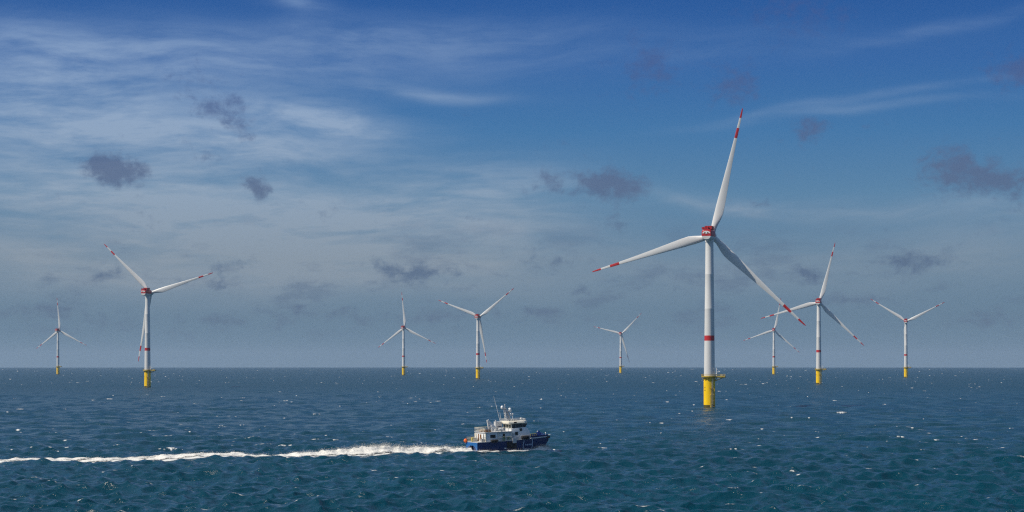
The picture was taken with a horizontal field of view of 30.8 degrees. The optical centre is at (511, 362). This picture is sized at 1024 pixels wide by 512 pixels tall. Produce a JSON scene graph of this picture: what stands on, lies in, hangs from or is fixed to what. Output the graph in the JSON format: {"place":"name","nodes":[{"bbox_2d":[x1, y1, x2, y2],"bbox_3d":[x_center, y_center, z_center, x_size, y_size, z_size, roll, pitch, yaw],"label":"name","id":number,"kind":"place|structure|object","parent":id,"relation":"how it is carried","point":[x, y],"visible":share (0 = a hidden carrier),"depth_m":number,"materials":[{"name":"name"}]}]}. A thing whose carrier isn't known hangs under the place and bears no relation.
{"place":"outdoors","nodes":[
{"label":"outdoors","id":0,"kind":"place"},
{"bbox_2d":[0,367,1023,511],"bbox_3d":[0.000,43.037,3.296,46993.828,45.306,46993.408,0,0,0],"label":"sea","id":1,"kind":"structure","parent":0,"point":[782,439],"depth_m":529.74,"materials":[{"name":"liquid"}]},
{"bbox_2d":[36,301,86,373],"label":"wind turbine","id":2,"kind":"object","parent":1,"relation":"in","point":[57,331],"visible":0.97,"depth_m":3638.00,"materials":[{"name":"white paint"}]},
{"bbox_2d":[104,244,211,386],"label":"wind turbine","id":3,"kind":"object","parent":1,"relation":"in","point":[147,292],"visible":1,"depth_m":1680.35,"materials":[{"name":"white paint"}]},
{"bbox_2d":[0,442,472,461],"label":"wake","id":4,"kind":"object","parent":1,"relation":"on","point":[370,450],"visible":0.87,"depth_m":443.34,"materials":[{"name":"white liquid"}]},
{"bbox_2d":[379,297,435,374],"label":"wind turbine","id":5,"kind":"object","parent":1,"relation":"in","point":[402,329],"visible":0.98,"depth_m":3362.80,"materials":[{"name":"white paint"}]},
{"bbox_2d":[439,288,513,378],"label":"wind turbine","id":6,"kind":"object","parent":1,"relation":"in","point":[478,328],"visible":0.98,"depth_m":2573.97,"materials":[{"name":"white paint"}]},
{"bbox_2d":[466,399,549,451],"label":"boat","id":7,"kind":"object","parent":1,"relation":"on","point":[512,434],"visible":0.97,"depth_m":460.94,"materials":[{"name":"blue paint"}]},
{"bbox_2d":[475,443,550,451],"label":"bow wave","id":8,"kind":"object","parent":1,"relation":"on","point":[544,447],"visible":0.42,"depth_m":461.91,"materials":[{"name":"white liquid"}]},
{"bbox_2d":[597,315,639,372],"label":"wind turbine","id":9,"kind":"object","parent":1,"relation":"in","point":[621,341],"visible":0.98,"depth_m":4058.57,"materials":[{"name":"white paint"}]},
{"bbox_2d":[592,108,805,407],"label":"wind turbine","id":10,"kind":"object","parent":1,"relation":"in","point":[709,237],"visible":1,"depth_m":923.40,"materials":[{"name":"white paint"}]},
{"bbox_2d":[743,299,799,374],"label":"wind turbine","id":11,"kind":"object","parent":1,"relation":"in","point":[773,330],"visible":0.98,"depth_m":3604.05,"materials":[{"name":"white paint"}]},
{"bbox_2d":[761,244,862,383],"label":"wind turbine","id":12,"kind":"object","parent":1,"relation":"in","point":[819,304],"visible":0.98,"depth_m":1948.03,"materials":[{"name":"white paint"}]},
{"bbox_2d":[871,299,943,376],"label":"wind turbine","id":13,"kind":"object","parent":1,"relation":"in","point":[906,367],"visible":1,"depth_m":2840.35,"materials":[{"name":"white paint"}]},
{"bbox_2d":[0,0,1023,367],"label":"sky","id":14,"kind":"structure","parent":0,"point":[329,164],"materials":[{"name":"blue"}]}
]}

